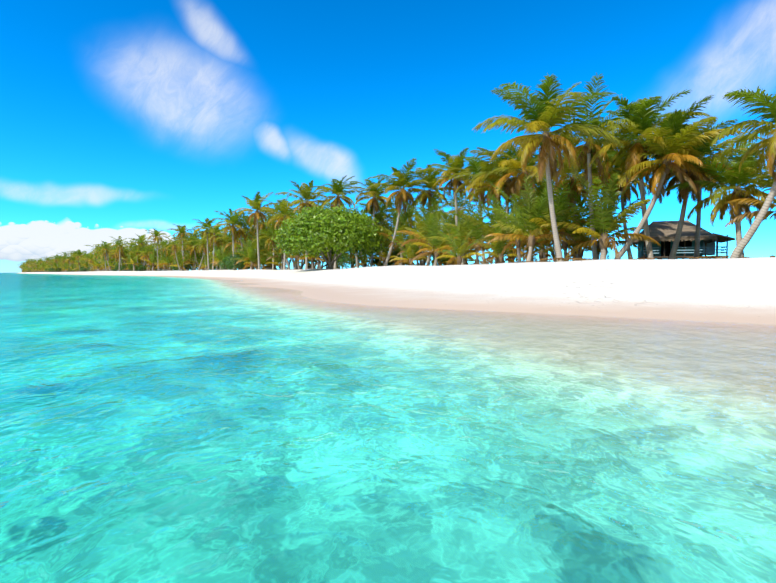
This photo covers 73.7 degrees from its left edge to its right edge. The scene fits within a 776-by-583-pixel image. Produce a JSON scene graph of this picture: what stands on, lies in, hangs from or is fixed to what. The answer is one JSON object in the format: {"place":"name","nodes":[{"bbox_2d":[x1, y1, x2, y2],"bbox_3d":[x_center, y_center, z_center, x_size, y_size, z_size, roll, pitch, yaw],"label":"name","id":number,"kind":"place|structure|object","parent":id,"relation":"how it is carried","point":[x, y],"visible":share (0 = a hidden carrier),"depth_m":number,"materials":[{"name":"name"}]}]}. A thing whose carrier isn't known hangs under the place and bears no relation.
{"place":"outdoors","nodes":[
{"label":"outdoors","id":0,"kind":"place"},
{"bbox_2d":[0,273,775,582],"bbox_3d":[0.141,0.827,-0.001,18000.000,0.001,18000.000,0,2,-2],"label":"sea water","id":1,"kind":"structure","parent":0,"point":[161,429],"depth_m":2.54,"materials":[{"name":"liquid"}]},
{"bbox_2d":[0,0,775,272],"label":"sky","id":2,"kind":"structure","parent":0,"point":[123,118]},
{"bbox_2d":[18,257,775,324],"bbox_3d":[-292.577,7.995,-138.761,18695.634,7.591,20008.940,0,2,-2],"label":"beach sand","id":3,"kind":"structure","parent":0,"point":[737,290],"depth_m":14.85,"materials":[{"name":"sand"}]},
{"bbox_2d":[70,250,85,261],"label":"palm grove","id":4,"kind":"object","parent":3,"relation":"on","point":[79,253],"depth_m":283.63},
{"bbox_2d":[89,258,102,270],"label":"young palm","id":5,"kind":"object","parent":3,"relation":"on","point":[96,261],"depth_m":209.19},
{"bbox_2d":[94,245,111,270],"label":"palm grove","id":6,"kind":"object","parent":3,"relation":"on","point":[102,252],"depth_m":199.46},
{"bbox_2d":[93,242,114,270],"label":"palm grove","id":7,"kind":"object","parent":3,"relation":"on","point":[103,247],"depth_m":195.65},
{"bbox_2d":[96,241,115,267],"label":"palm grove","id":8,"kind":"object","parent":3,"relation":"on","point":[110,247],"depth_m":198.00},
{"bbox_2d":[105,246,118,263],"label":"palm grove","id":9,"kind":"object","parent":3,"relation":"on","point":[114,249],"depth_m":190.19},
{"bbox_2d":[106,242,131,265],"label":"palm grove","id":10,"kind":"object","parent":3,"relation":"on","point":[118,251],"depth_m":182.50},
{"bbox_2d":[104,236,134,270],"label":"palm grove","id":11,"kind":"object","parent":3,"relation":"on","point":[120,248],"depth_m":178.66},
{"bbox_2d":[121,253,141,270],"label":"young palm","id":12,"kind":"object","parent":3,"relation":"on","point":[129,260],"depth_m":176.02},
{"bbox_2d":[124,251,140,270],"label":"young palm","id":13,"kind":"object","parent":3,"relation":"on","point":[134,260],"depth_m":169.49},
{"bbox_2d":[128,263,142,270],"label":"shrub","id":14,"kind":"object","parent":3,"relation":"on","point":[140,264],"depth_m":174.48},
{"bbox_2d":[127,234,152,264],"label":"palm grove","id":15,"kind":"object","parent":3,"relation":"on","point":[141,240],"depth_m":175.10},
{"bbox_2d":[134,245,161,270],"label":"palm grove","id":16,"kind":"object","parent":3,"relation":"on","point":[144,255],"depth_m":165.38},
{"bbox_2d":[140,245,159,269],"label":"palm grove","id":17,"kind":"object","parent":3,"relation":"on","point":[149,251],"depth_m":165.56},
{"bbox_2d":[144,251,162,270],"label":"young palm","id":18,"kind":"object","parent":3,"relation":"on","point":[152,257],"depth_m":161.45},
{"bbox_2d":[145,228,165,270],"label":"palm","id":19,"kind":"object","parent":3,"relation":"on","point":[155,233],"depth_m":156.48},
{"bbox_2d":[154,251,168,270],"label":"young palm","id":20,"kind":"object","parent":3,"relation":"on","point":[163,255],"depth_m":151.74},
{"bbox_2d":[154,239,169,270],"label":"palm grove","id":21,"kind":"object","parent":3,"relation":"on","point":[163,249],"depth_m":152.11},
{"bbox_2d":[157,250,174,270],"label":"young palm","id":22,"kind":"object","parent":3,"relation":"on","point":[168,258],"depth_m":150.08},
{"bbox_2d":[157,240,177,268],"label":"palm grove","id":23,"kind":"object","parent":3,"relation":"on","point":[166,246],"depth_m":152.71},
{"bbox_2d":[163,236,187,270],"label":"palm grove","id":24,"kind":"object","parent":3,"relation":"on","point":[174,241],"depth_m":132.48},
{"bbox_2d":[168,252,188,270],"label":"young palm","id":25,"kind":"object","parent":3,"relation":"on","point":[180,260],"depth_m":138.57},
{"bbox_2d":[168,224,193,270],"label":"palm","id":26,"kind":"object","parent":3,"relation":"on","point":[181,229],"depth_m":138.36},
{"bbox_2d":[176,228,200,270],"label":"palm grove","id":27,"kind":"object","parent":3,"relation":"on","point":[195,235],"depth_m":139.86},
{"bbox_2d":[178,234,200,267],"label":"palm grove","id":28,"kind":"object","parent":3,"relation":"on","point":[190,243],"depth_m":134.90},
{"bbox_2d":[181,238,199,269],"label":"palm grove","id":29,"kind":"object","parent":3,"relation":"on","point":[190,245],"depth_m":136.39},
{"bbox_2d":[182,248,200,269],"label":"young palm","id":30,"kind":"object","parent":3,"relation":"on","point":[191,258],"depth_m":136.95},
{"bbox_2d":[185,260,197,269],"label":"shrub","id":31,"kind":"object","parent":3,"relation":"on","point":[189,265],"depth_m":139.31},
{"bbox_2d":[190,237,209,269],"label":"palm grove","id":32,"kind":"object","parent":3,"relation":"on","point":[202,246],"depth_m":125.68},
{"bbox_2d":[184,229,216,269],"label":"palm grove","id":33,"kind":"object","parent":3,"relation":"on","point":[200,244],"depth_m":129.10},
{"bbox_2d":[196,255,211,269],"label":"young palm","id":34,"kind":"object","parent":3,"relation":"on","point":[206,263],"depth_m":124.09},
{"bbox_2d":[192,218,222,269],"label":"palm","id":35,"kind":"object","parent":3,"relation":"on","point":[204,232],"depth_m":115.16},
{"bbox_2d":[194,221,227,269],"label":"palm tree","id":36,"kind":"object","parent":3,"relation":"on","point":[213,231],"depth_m":113.12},
{"bbox_2d":[199,230,229,269],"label":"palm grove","id":37,"kind":"object","parent":3,"relation":"on","point":[218,244],"depth_m":120.11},
{"bbox_2d":[207,245,232,269],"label":"young palm","id":38,"kind":"object","parent":3,"relation":"on","point":[220,255],"depth_m":107.55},
{"bbox_2d":[215,256,239,269],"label":"shrub","id":39,"kind":"object","parent":3,"relation":"on","point":[222,263],"depth_m":104.19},
{"bbox_2d":[212,209,250,269],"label":"palm","id":40,"kind":"object","parent":3,"relation":"on","point":[233,219],"depth_m":94.98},
{"bbox_2d":[211,225,254,255],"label":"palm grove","id":41,"kind":"object","parent":3,"relation":"on","point":[231,243],"depth_m":104.57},
{"bbox_2d":[227,256,249,269],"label":"shrub","id":42,"kind":"object","parent":3,"relation":"on","point":[231,267],"depth_m":93.09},
{"bbox_2d":[213,210,265,268],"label":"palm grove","id":43,"kind":"object","parent":3,"relation":"on","point":[239,234],"depth_m":97.78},
{"bbox_2d":[225,248,257,269],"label":"shrub","id":44,"kind":"object","parent":3,"relation":"on","point":[233,260],"depth_m":92.78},
{"bbox_2d":[230,240,267,269],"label":"young palm","id":45,"kind":"object","parent":3,"relation":"on","point":[252,257],"depth_m":89.58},
{"bbox_2d":[235,237,262,267],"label":"young palm","id":46,"kind":"object","parent":3,"relation":"on","point":[249,244],"depth_m":90.96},
{"bbox_2d":[231,215,270,242],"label":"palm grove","id":47,"kind":"object","parent":3,"relation":"on","point":[251,232],"depth_m":98.40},
{"bbox_2d":[234,235,267,268],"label":"young palm","id":48,"kind":"object","parent":3,"relation":"on","point":[260,241],"depth_m":93.03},
{"bbox_2d":[232,191,277,268],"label":"palm","id":49,"kind":"object","parent":3,"relation":"on","point":[256,204],"depth_m":81.24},
{"bbox_2d":[240,226,276,268],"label":"young palm","id":50,"kind":"object","parent":3,"relation":"on","point":[253,237],"depth_m":95.42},
{"bbox_2d":[245,206,274,269],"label":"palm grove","id":51,"kind":"object","parent":3,"relation":"on","point":[260,225],"depth_m":94.83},
{"bbox_2d":[254,252,271,269],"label":"young palm","id":52,"kind":"object","parent":3,"relation":"on","point":[263,261],"depth_m":89.11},
{"bbox_2d":[254,243,278,268],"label":"young palm","id":53,"kind":"object","parent":3,"relation":"on","point":[270,259],"depth_m":89.84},
{"bbox_2d":[255,221,277,246],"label":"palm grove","id":54,"kind":"object","parent":3,"relation":"on","point":[267,233],"depth_m":89.87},
{"bbox_2d":[251,222,282,269],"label":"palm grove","id":55,"kind":"object","parent":3,"relation":"on","point":[270,234],"depth_m":87.82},
{"bbox_2d":[258,196,294,268],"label":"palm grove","id":56,"kind":"object","parent":3,"relation":"on","point":[276,208],"depth_m":84.17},
{"bbox_2d":[264,234,288,268],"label":"young palm","id":57,"kind":"object","parent":3,"relation":"on","point":[280,249],"depth_m":84.60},
{"bbox_2d":[265,246,296,268],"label":"young palm","id":58,"kind":"object","parent":3,"relation":"on","point":[278,260],"depth_m":85.62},
{"bbox_2d":[260,200,304,269],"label":"palm","id":59,"kind":"object","parent":3,"relation":"on","point":[284,210],"depth_m":78.28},
{"bbox_2d":[278,244,311,268],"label":"young palm","id":60,"kind":"object","parent":3,"relation":"on","point":[295,255],"depth_m":82.18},
{"bbox_2d":[275,180,329,268],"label":"palm","id":61,"kind":"object","parent":3,"relation":"on","point":[304,190],"depth_m":74.13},
{"bbox_2d":[294,253,320,268],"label":"young palm","id":62,"kind":"object","parent":3,"relation":"on","point":[308,262],"depth_m":84.37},
{"bbox_2d":[297,251,326,268],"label":"young palm","id":63,"kind":"object","parent":3,"relation":"on","point":[303,257],"depth_m":77.95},
{"bbox_2d":[295,197,329,268],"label":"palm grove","id":64,"kind":"object","parent":3,"relation":"on","point":[318,205],"depth_m":81.44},
{"bbox_2d":[300,253,333,268],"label":"young palm","id":65,"kind":"object","parent":3,"relation":"on","point":[317,254],"depth_m":79.21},
{"bbox_2d":[270,198,390,268],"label":"sea almond tree","id":66,"kind":"object","parent":3,"relation":"on","point":[311,230],"depth_m":57.81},
{"bbox_2d":[312,175,362,268],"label":"palm","id":67,"kind":"object","parent":3,"relation":"on","point":[337,188],"depth_m":71.14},
{"bbox_2d":[333,252,361,268],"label":"shrub","id":68,"kind":"object","parent":3,"relation":"on","point":[344,259],"depth_m":71.88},
{"bbox_2d":[341,203,380,267],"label":"young palm","id":69,"kind":"object","parent":3,"relation":"on","point":[355,214],"depth_m":69.70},
{"bbox_2d":[352,252,376,267],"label":"young palm","id":70,"kind":"object","parent":3,"relation":"on","point":[364,261],"depth_m":71.05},
{"bbox_2d":[348,179,400,266],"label":"palm","id":71,"kind":"object","parent":3,"relation":"on","point":[379,191],"depth_m":67.06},
{"bbox_2d":[357,194,402,262],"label":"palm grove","id":72,"kind":"object","parent":3,"relation":"on","point":[380,204],"depth_m":76.23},
{"bbox_2d":[359,200,402,264],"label":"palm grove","id":73,"kind":"object","parent":3,"relation":"on","point":[382,214],"depth_m":68.97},
{"bbox_2d":[365,233,398,265],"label":"young palm","id":74,"kind":"object","parent":3,"relation":"on","point":[384,252],"depth_m":69.82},
{"bbox_2d":[369,253,394,265],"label":"shrub","id":75,"kind":"object","parent":3,"relation":"on","point":[375,261],"depth_m":77.33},
{"bbox_2d":[379,241,407,265],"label":"young palm","id":76,"kind":"object","parent":3,"relation":"on","point":[395,255],"depth_m":72.66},
{"bbox_2d":[380,249,409,265],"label":"palm tree","id":77,"kind":"object","parent":3,"relation":"on","point":[388,264],"visible":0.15,"depth_m":72.03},
{"bbox_2d":[380,200,413,227],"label":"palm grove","id":78,"kind":"object","parent":3,"relation":"on","point":[401,214],"visible":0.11,"depth_m":82.17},
{"bbox_2d":[364,158,430,265],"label":"palm","id":79,"kind":"object","parent":3,"relation":"on","point":[404,180],"depth_m":58.44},
{"bbox_2d":[373,195,427,264],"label":"young palm","id":80,"kind":"object","parent":3,"relation":"on","point":[398,237],"depth_m":60.78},
{"bbox_2d":[386,240,415,264],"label":"young palm","id":81,"kind":"object","parent":3,"relation":"on","point":[398,255],"depth_m":71.73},
{"bbox_2d":[389,227,427,265],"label":"young palm","id":82,"kind":"object","parent":3,"relation":"on","point":[410,250],"depth_m":56.44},
{"bbox_2d":[398,234,431,265],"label":"young palm","id":83,"kind":"object","parent":3,"relation":"on","point":[415,251],"depth_m":60.34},
{"bbox_2d":[400,202,430,265],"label":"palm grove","id":84,"kind":"object","parent":3,"relation":"on","point":[411,215],"depth_m":82.66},
{"bbox_2d":[397,211,448,265],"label":"young palm","id":85,"kind":"object","parent":3,"relation":"on","point":[418,229],"depth_m":57.86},
{"bbox_2d":[405,208,455,265],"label":"palm tree","id":86,"kind":"object","parent":3,"relation":"on","point":[435,225],"depth_m":51.36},
{"bbox_2d":[397,188,466,265],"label":"young palm","id":87,"kind":"object","parent":3,"relation":"on","point":[421,225],"depth_m":53.70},
{"bbox_2d":[410,192,454,263],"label":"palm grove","id":88,"kind":"object","parent":3,"relation":"on","point":[430,207],"depth_m":74.37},
{"bbox_2d":[407,164,459,265],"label":"palm","id":89,"kind":"object","parent":3,"relation":"on","point":[431,178],"depth_m":60.34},
{"bbox_2d":[423,244,451,265],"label":"young palm","id":90,"kind":"object","parent":3,"relation":"on","point":[441,259],"depth_m":59.11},
{"bbox_2d":[432,210,470,264],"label":"young palm","id":91,"kind":"object","parent":3,"relation":"on","point":[447,227],"depth_m":61.26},
{"bbox_2d":[427,190,482,219],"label":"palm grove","id":92,"kind":"object","parent":3,"relation":"on","point":[460,205],"depth_m":69.47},
{"bbox_2d":[419,147,491,254],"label":"palm","id":93,"kind":"object","parent":3,"relation":"on","point":[456,161],"depth_m":55.80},
{"bbox_2d":[428,205,488,264],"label":"young palm","id":94,"kind":"object","parent":3,"relation":"on","point":[453,236],"depth_m":45.93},
{"bbox_2d":[436,220,487,264],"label":"young palm","id":95,"kind":"object","parent":3,"relation":"on","point":[462,245],"depth_m":43.03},
{"bbox_2d":[447,243,481,264],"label":"young palm","id":96,"kind":"object","parent":3,"relation":"on","point":[466,258],"depth_m":55.80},
{"bbox_2d":[439,215,491,258],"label":"young palm","id":97,"kind":"object","parent":3,"relation":"on","point":[447,221],"depth_m":46.43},
{"bbox_2d":[445,197,504,263],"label":"young palm","id":98,"kind":"object","parent":3,"relation":"on","point":[477,233],"depth_m":44.25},
{"bbox_2d":[446,156,511,263],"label":"palm","id":99,"kind":"object","parent":3,"relation":"on","point":[475,168],"depth_m":52.56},
{"bbox_2d":[453,155,520,263],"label":"palm","id":100,"kind":"object","parent":3,"relation":"on","point":[478,191],"depth_m":48.08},
{"bbox_2d":[474,204,525,263],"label":"young palm","id":101,"kind":"object","parent":3,"relation":"on","point":[511,205],"depth_m":46.26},
{"bbox_2d":[473,219,528,263],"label":"young palm","id":102,"kind":"object","parent":3,"relation":"on","point":[498,247],"depth_m":41.62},
{"bbox_2d":[469,147,538,262],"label":"palm","id":103,"kind":"object","parent":3,"relation":"on","point":[502,186],"depth_m":45.07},
{"bbox_2d":[459,188,550,262],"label":"young palm","id":104,"kind":"object","parent":3,"relation":"on","point":[493,218],"depth_m":42.37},
{"bbox_2d":[482,204,544,263],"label":"young palm","id":105,"kind":"object","parent":3,"relation":"on","point":[516,258],"depth_m":46.98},
{"bbox_2d":[485,192,547,262],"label":"young palm","id":106,"kind":"object","parent":3,"relation":"on","point":[500,234],"depth_m":37.79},
{"bbox_2d":[480,140,562,260],"bbox_3d":[11.428,-6.985,43.344,7.434,11.074,7.500,0,2,-2],"label":"palm","id":107,"kind":"object","parent":3,"relation":"on","point":[518,180],"depth_m":42.45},
{"bbox_2d":[505,229,553,261],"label":"young palm","id":108,"kind":"object","parent":3,"relation":"on","point":[510,257],"depth_m":44.08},
{"bbox_2d":[483,174,579,260],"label":"young palm","id":109,"kind":"object","parent":3,"relation":"on","point":[534,213],"depth_m":36.00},
{"bbox_2d":[503,179,561,261],"bbox_3d":[14.359,-6.607,48.463,8.098,9.991,8.013,2,3,43],"label":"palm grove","id":110,"kind":"object","parent":3,"relation":"on","point":[537,190],"depth_m":47.72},
{"bbox_2d":[515,216,561,260],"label":"young palm","id":111,"kind":"object","parent":3,"relation":"on","point":[546,251],"depth_m":40.79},
{"bbox_2d":[517,186,571,260],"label":"young palm","id":112,"kind":"object","parent":3,"relation":"on","point":[542,217],"depth_m":42.82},
{"bbox_2d":[506,181,583,260],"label":"young palm","id":113,"kind":"object","parent":3,"relation":"on","point":[542,187],"depth_m":42.39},
{"bbox_2d":[474,73,623,261],"bbox_3d":[9.463,-6.663,30.606,8.279,11.432,8.603,0,2,-2],"label":"palm","id":114,"kind":"object","parent":3,"relation":"on","point":[545,114],"depth_m":30.03,"materials":[{"name":"plant"}]},
{"bbox_2d":[509,171,588,261],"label":"young palm","id":115,"kind":"object","parent":3,"relation":"on","point":[562,231],"depth_m":36.28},
{"bbox_2d":[535,191,598,260],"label":"young palm","id":116,"kind":"object","parent":3,"relation":"on","point":[548,241],"depth_m":37.15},
{"bbox_2d":[524,131,629,260],"bbox_3d":[13.512,-6.296,38.166,7.242,10.053,7.420,0,2,-2],"label":"palm","id":117,"kind":"object","parent":3,"relation":"on","point":[567,173],"depth_m":37.27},
{"bbox_2d":[553,217,609,260],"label":"young palm","id":118,"kind":"object","parent":3,"relation":"on","point":[585,249],"depth_m":37.29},
{"bbox_2d":[423,255,775,265],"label":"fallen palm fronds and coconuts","id":119,"kind":"object","parent":3,"relation":"on","point":[580,259],"visible":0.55,"depth_m":27.23,"materials":[{"name":"brown plant"}]},
{"bbox_2d":[541,163,660,260],"bbox_3d":[13.476,-4.293,32.327,6.893,6.809,7.093,0,2,-5],"label":"young palm","id":120,"kind":"object","parent":3,"relation":"on","point":[604,220],"depth_m":31.58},
{"bbox_2d":[559,187,643,259],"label":"palm tree","id":121,"kind":"object","parent":3,"relation":"on","point":[620,242],"depth_m":36.43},
{"bbox_2d":[554,73,652,259],"bbox_3d":[12.858,-7.216,34.246,8.063,12.396,8.993,1,2,23],"label":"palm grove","id":122,"kind":"object","parent":3,"relation":"on","point":[595,149],"depth_m":33.31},
{"bbox_2d":[581,135,649,256],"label":"palm","id":123,"kind":"object","parent":3,"relation":"on","point":[616,168],"depth_m":40.92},
{"bbox_2d":[585,150,654,258],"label":"palm","id":124,"kind":"object","parent":3,"relation":"on","point":[627,194],"depth_m":42.64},
{"bbox_2d":[579,89,712,257],"bbox_3d":[15.664,-6.843,33.018,8.342,11.512,8.240,0,2,-2],"label":"palm","id":125,"kind":"object","parent":3,"relation":"on","point":[645,122],"depth_m":31.97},
{"bbox_2d":[603,95,743,258],"bbox_3d":[16.612,-5.960,30.750,6.830,10.106,7.595,0,2,-2],"label":"palm","id":126,"kind":"object","parent":3,"relation":"on","point":[675,132],"depth_m":30.14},
{"bbox_2d":[633,220,734,258],"bbox_3d":[25.198,-3.992,44.663,7.548,4.288,6.236,1,2,20],"label":"beach hut","id":127,"kind":"object","parent":3,"relation":"on","point":[662,233],"visible":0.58,"depth_m":43.60,"materials":[{"name":"brown wood"}]},
{"bbox_2d":[631,119,759,258],"bbox_3d":[18.853,-5.699,32.931,7.494,9.246,7.233,0,2,-2],"label":"palm","id":128,"kind":"object","parent":3,"relation":"on","point":[699,152],"depth_m":32.06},
{"bbox_2d":[647,124,763,258],"bbox_3d":[22.784,-6.681,38.250,7.570,10.699,7.152,0,2,-2],"label":"palm","id":129,"kind":"object","parent":3,"relation":"on","point":[719,146],"depth_m":37.69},
{"bbox_2d":[665,141,774,257],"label":"palm","id":130,"kind":"object","parent":3,"relation":"on","point":[732,181],"depth_m":29.94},
{"bbox_2d":[709,85,775,257],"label":"palm","id":131,"kind":"object","parent":3,"relation":"on","point":[768,144],"depth_m":23.68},
{"bbox_2d":[725,149,775,226],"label":"young palm","id":132,"kind":"object","parent":3,"relation":"on","point":[741,217],"visible":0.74,"depth_m":27.11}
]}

